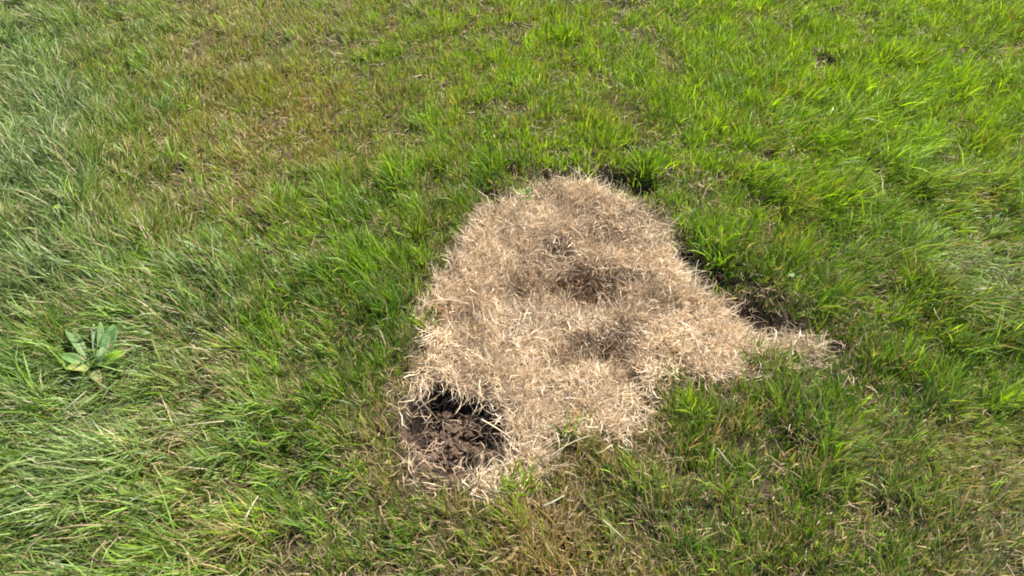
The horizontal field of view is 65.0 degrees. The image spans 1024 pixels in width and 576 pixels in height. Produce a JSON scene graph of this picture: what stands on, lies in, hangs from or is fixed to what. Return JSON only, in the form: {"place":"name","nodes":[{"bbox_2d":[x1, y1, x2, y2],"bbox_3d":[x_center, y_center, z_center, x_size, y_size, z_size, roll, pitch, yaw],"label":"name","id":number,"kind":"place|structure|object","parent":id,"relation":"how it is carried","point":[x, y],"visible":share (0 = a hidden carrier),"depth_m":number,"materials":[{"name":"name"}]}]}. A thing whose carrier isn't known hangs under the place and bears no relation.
{"place":"outdoors","nodes":[
{"label":"outdoors","id":0,"kind":"place"},
{"bbox_2d":[0,0,1023,575],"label":"ground","id":1,"kind":"structure","parent":0,"point":[782,320],"depth_m":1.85,"materials":[{"name":"green plant"}]},
{"bbox_2d":[0,32,83,80],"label":"grass tuft","id":2,"kind":"object","parent":1,"relation":"on","point":[27,53],"visible":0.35,"depth_m":2.66,"materials":[{"name":"green plant"}]},
{"bbox_2d":[2,291,84,345],"bbox_3d":[-1.070,0.075,1.865,0.195,0.136,0.162,0,48,0],"label":"grass tuft","id":3,"kind":"object","parent":1,"relation":"on","point":[53,322],"visible":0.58,"depth_m":1.88,"materials":[{"name":"green plant"}]},
{"bbox_2d":[47,320,95,363],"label":"grass tuft","id":4,"kind":"object","parent":1,"relation":"on","point":[66,344],"visible":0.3,"depth_m":1.86,"materials":[{"name":"green plant"}]},
{"bbox_2d":[54,347,101,401],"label":"grass tuft","id":5,"kind":"object","parent":1,"relation":"on","point":[76,378],"visible":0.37,"depth_m":1.80,"materials":[{"name":"green plant"}]},
{"bbox_2d":[60,322,124,382],"bbox_3d":[-0.953,0.146,1.826,0.131,0.052,0.192,-24,52,-20],"label":"broadleaf weed","id":6,"kind":"object","parent":1,"relation":"on","point":[99,336],"visible":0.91,"depth_m":1.83,"materials":[{"name":"green plant"}]},
{"bbox_2d":[367,145,426,193],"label":"grass tuft","id":7,"kind":"object","parent":1,"relation":"on","point":[381,170],"visible":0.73,"depth_m":2.26,"materials":[{"name":"green plant"}]},
{"bbox_2d":[407,302,441,335],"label":"grass tuft","id":8,"kind":"object","parent":1,"relation":"on","point":[429,312],"visible":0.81,"depth_m":1.95,"materials":[{"name":"green plant"}]},
{"bbox_2d":[404,89,449,132],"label":"grass tuft","id":9,"kind":"object","parent":1,"relation":"on","point":[425,112],"visible":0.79,"depth_m":2.44,"materials":[{"name":"green plant"}]},
{"bbox_2d":[425,453,433,462],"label":"soil clod","id":10,"kind":"object","parent":1,"relation":"on","point":[430,459],"visible":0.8,"depth_m":1.73,"materials":[{"name":"brown soil"}]},
{"bbox_2d":[429,432,441,440],"bbox_3d":[-0.170,0.330,1.783,0.028,0.018,0.026,7,48,6],"label":"soil clod","id":11,"kind":"object","parent":1,"relation":"on","point":[437,435],"visible":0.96,"depth_m":1.78,"materials":[{"name":"brown soil"}]},
{"bbox_2d":[431,445,444,455],"bbox_3d":[-0.162,0.357,1.754,0.032,0.016,0.026,35,57,27],"label":"soil clod","id":12,"kind":"object","parent":1,"relation":"on","point":[435,451],"visible":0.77,"depth_m":1.75,"materials":[{"name":"brown soil"}]},
{"bbox_2d":[441,411,452,419],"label":"soil clod","id":13,"kind":"object","parent":1,"relation":"on","point":[445,413],"visible":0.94,"depth_m":1.81,"materials":[{"name":"brown soil"}]},
{"bbox_2d":[440,438,454,451],"bbox_3d":[-0.142,0.346,1.771,0.036,0.022,0.037,2,48,1],"label":"soil clod","id":14,"kind":"object","parent":1,"relation":"on","point":[447,445],"visible":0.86,"depth_m":1.76,"materials":[{"name":"brown soil"}]},
{"bbox_2d":[439,421,462,444],"bbox_3d":[-0.139,0.323,1.796,0.062,0.037,0.064,21,51,18],"label":"soil clod","id":15,"kind":"object","parent":1,"relation":"on","point":[454,430],"visible":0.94,"depth_m":1.79,"materials":[{"name":"brown soil"}]},
{"bbox_2d":[448,447,458,458],"bbox_3d":[-0.127,0.358,1.740,0.022,0.014,0.028,1,48,1],"label":"soil clod","id":16,"kind":"object","parent":1,"relation":"on","point":[453,452],"visible":1,"depth_m":1.74,"materials":[{"name":"brown soil"}]},
{"bbox_2d":[393,383,514,475],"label":"root fibres","id":17,"kind":"object","parent":1,"relation":"on","point":[458,466],"visible":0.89,"depth_m":1.75,"materials":[{"name":"plant"}]},
{"bbox_2d":[410,389,446,414],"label":"dry stem","id":18,"kind":"object","parent":17,"relation":"on","point":[425,403],"visible":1,"depth_m":1.77,"materials":[{"name":"plant"}]},
{"bbox_2d":[481,418,510,438],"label":"dry stem","id":19,"kind":"object","parent":17,"relation":"on","point":[495,427],"visible":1,"depth_m":1.73,"materials":[{"name":"plant"}]},
{"bbox_2d":[458,441,469,451],"bbox_3d":[-0.107,0.350,1.782,0.027,0.020,0.032,19,51,17],"label":"soil clod","id":20,"kind":"object","parent":1,"relation":"on","point":[464,444],"visible":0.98,"depth_m":1.77,"materials":[{"name":"brown soil"}]},
{"bbox_2d":[464,430,472,438],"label":"soil clod","id":21,"kind":"object","parent":1,"relation":"on","point":[466,435],"visible":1,"depth_m":1.78,"materials":[{"name":"brown soil"}]},
{"bbox_2d":[463,413,475,425],"bbox_3d":[-0.094,0.299,1.824,0.031,0.019,0.034,-12,49,-10],"label":"soil clod","id":22,"kind":"object","parent":1,"relation":"on","point":[471,416],"visible":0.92,"depth_m":1.82,"materials":[{"name":"brown soil"}]},
{"bbox_2d":[466,446,479,459],"bbox_3d":[-0.082,0.364,1.759,0.033,0.020,0.034,36,57,28],"label":"soil clod","id":23,"kind":"object","parent":1,"relation":"on","point":[471,453],"visible":0.88,"depth_m":1.76,"materials":[{"name":"brown soil"}]},
{"bbox_2d":[483,424,493,431],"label":"soil clod","id":24,"kind":"object","parent":1,"relation":"on","point":[489,426],"visible":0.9,"depth_m":1.81,"materials":[{"name":"brown soil"}]},
{"bbox_2d":[0,0,1023,575],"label":"matted grass","id":25,"kind":"structure","parent":1,"relation":"on","point":[36,462],"depth_m":1.88,"materials":[{"name":"green plant"}]},
{"bbox_2d":[61,391,85,413],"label":"dry stem","id":26,"kind":"object","parent":25,"relation":"on","point":[66,408],"visible":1,"depth_m":1.70,"materials":[{"name":"plant"}]},
{"bbox_2d":[176,421,223,426],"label":"dry stem","id":27,"kind":"object","parent":25,"relation":"on","point":[201,423],"visible":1,"depth_m":1.69,"materials":[{"name":"plant"}]},
{"bbox_2d":[242,496,257,528],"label":"dry stem","id":28,"kind":"object","parent":25,"relation":"on","point":[244,521],"visible":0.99,"depth_m":1.55,"materials":[{"name":"plant"}]},
{"bbox_2d":[602,519,624,539],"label":"dry stem","id":29,"kind":"object","parent":25,"relation":"on","point":[605,522],"visible":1,"depth_m":1.54,"materials":[{"name":"plant"}]},
{"bbox_2d":[0,0,1023,575],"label":"thatch","id":30,"kind":"object","parent":1,"relation":"on","point":[426,90],"visible":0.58,"depth_m":1.99,"materials":[{"name":"plant"}]},
{"bbox_2d":[492,452,545,502],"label":"grass tuft","id":31,"kind":"object","parent":1,"relation":"on","point":[524,473],"visible":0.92,"depth_m":1.65,"materials":[{"name":"green plant"}]},
{"bbox_2d":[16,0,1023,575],"bbox_3d":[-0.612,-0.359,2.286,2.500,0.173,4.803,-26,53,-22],"label":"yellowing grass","id":32,"kind":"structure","parent":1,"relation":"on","point":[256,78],"depth_m":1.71,"materials":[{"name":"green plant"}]},
{"bbox_2d":[518,188,533,202],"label":"seedling","id":33,"kind":"object","parent":1,"relation":"on","point":[527,191],"visible":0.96,"depth_m":2.18,"materials":[{"name":"plant"}]},
{"bbox_2d":[90,0,985,574],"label":"soil crumbs","id":34,"kind":"object","parent":1,"relation":"on","point":[720,278],"visible":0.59,"depth_m":1.77,"materials":[{"name":"brown soil"}]},
{"bbox_2d":[463,468,624,575],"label":"grass tuft","id":35,"kind":"object","parent":1,"relation":"on","point":[549,516],"visible":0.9,"depth_m":1.57,"materials":[{"name":"plant"}]},
{"bbox_2d":[542,495,563,507],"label":"dry stem","id":36,"kind":"object","parent":1,"relation":"on","point":[549,503],"visible":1,"depth_m":1.58,"materials":[{"name":"plant"}]},
{"bbox_2d":[549,436,588,457],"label":"dry stem","id":37,"kind":"object","parent":1,"relation":"on","point":[564,446],"visible":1,"depth_m":1.68,"materials":[{"name":"plant"}]},
{"bbox_2d":[537,402,609,445],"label":"grass tuft","id":38,"kind":"object","parent":1,"relation":"on","point":[575,423],"visible":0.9,"depth_m":1.73,"materials":[{"name":"plant"}]},
{"bbox_2d":[612,138,676,194],"bbox_3d":[0.384,-0.353,2.299,0.190,0.139,0.191,14,50,13],"label":"grass tuft","id":39,"kind":"object","parent":1,"relation":"on","point":[642,161],"visible":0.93,"depth_m":2.30,"materials":[{"name":"green plant"}]},
{"bbox_2d":[610,445,682,497],"bbox_3d":[0.270,0.370,1.643,0.147,0.073,0.125,0,48,0],"label":"grass tuft","id":40,"kind":"object","parent":1,"relation":"on","point":[653,472],"visible":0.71,"depth_m":1.64,"materials":[{"name":"green plant"}]},
{"bbox_2d":[671,375,719,424],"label":"grass tuft","id":41,"kind":"object","parent":1,"relation":"on","point":[690,394],"visible":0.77,"depth_m":1.75,"materials":[{"name":"green plant"}]},
{"bbox_2d":[689,201,745,250],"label":"grass tuft","id":42,"kind":"object","parent":1,"relation":"on","point":[724,223],"visible":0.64,"depth_m":2.13,"materials":[{"name":"green plant"}]},
{"bbox_2d":[687,224,761,274],"bbox_3d":[0.533,-0.090,2.064,0.182,0.114,0.170,0,48,0],"label":"grass tuft","id":43,"kind":"object","parent":1,"relation":"on","point":[709,253],"visible":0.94,"depth_m":2.08,"materials":[{"name":"green plant"}]},
{"bbox_2d":[699,14,754,55],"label":"grass tuft","id":44,"kind":"object","parent":1,"relation":"on","point":[723,36],"visible":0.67,"depth_m":2.75,"materials":[{"name":"green plant"}]},
{"bbox_2d":[737,329,817,399],"bbox_3d":[0.597,0.161,1.835,0.195,0.090,0.182,-29,54,-23],"label":"grass tuft","id":45,"kind":"object","parent":1,"relation":"on","point":[768,350],"visible":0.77,"depth_m":1.85,"materials":[{"name":"plant"}]},
{"bbox_2d":[782,378,887,488],"bbox_3d":[0.688,0.285,1.714,0.220,0.080,0.269,13,49,11],"label":"grass tuft","id":46,"kind":"object","parent":1,"relation":"on","point":[862,416],"visible":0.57,"depth_m":1.73,"materials":[{"name":"green plant"}]},
{"bbox_2d":[850,80,934,140],"bbox_3d":[1.164,-0.566,2.452,0.250,0.121,0.272,17,50,14],"label":"grass tuft","id":47,"kind":"object","parent":1,"relation":"on","point":[902,113],"visible":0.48,"depth_m":2.45,"materials":[{"name":"green plant"}]},
{"bbox_2d":[962,238,1023,345],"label":"grass tuft","id":48,"kind":"object","parent":1,"relation":"on","point":[1003,280],"visible":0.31,"depth_m":1.99,"materials":[{"name":"green plant"}]},
{"bbox_2d":[373,162,841,507],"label":"dead grass","id":49,"kind":"structure","parent":0,"point":[651,310],"depth_m":1.94,"materials":[{"name":"plant"}]},
{"bbox_2d":[432,306,455,320],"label":"curled leaf","id":50,"kind":"object","parent":49,"relation":"on","point":[438,314],"visible":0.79,"depth_m":1.96,"materials":[{"name":"brown plant"}]},
{"bbox_2d":[429,299,467,303],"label":"dry stem","id":51,"kind":"object","parent":49,"relation":"on","point":[446,299],"visible":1,"depth_m":1.95,"materials":[{"name":"plant"}]},
{"bbox_2d":[537,450,546,456],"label":"fallen leaf","id":52,"kind":"object","parent":49,"relation":"on","point":[540,453],"visible":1,"depth_m":1.68,"materials":[{"name":"beige plant"}]}
]}

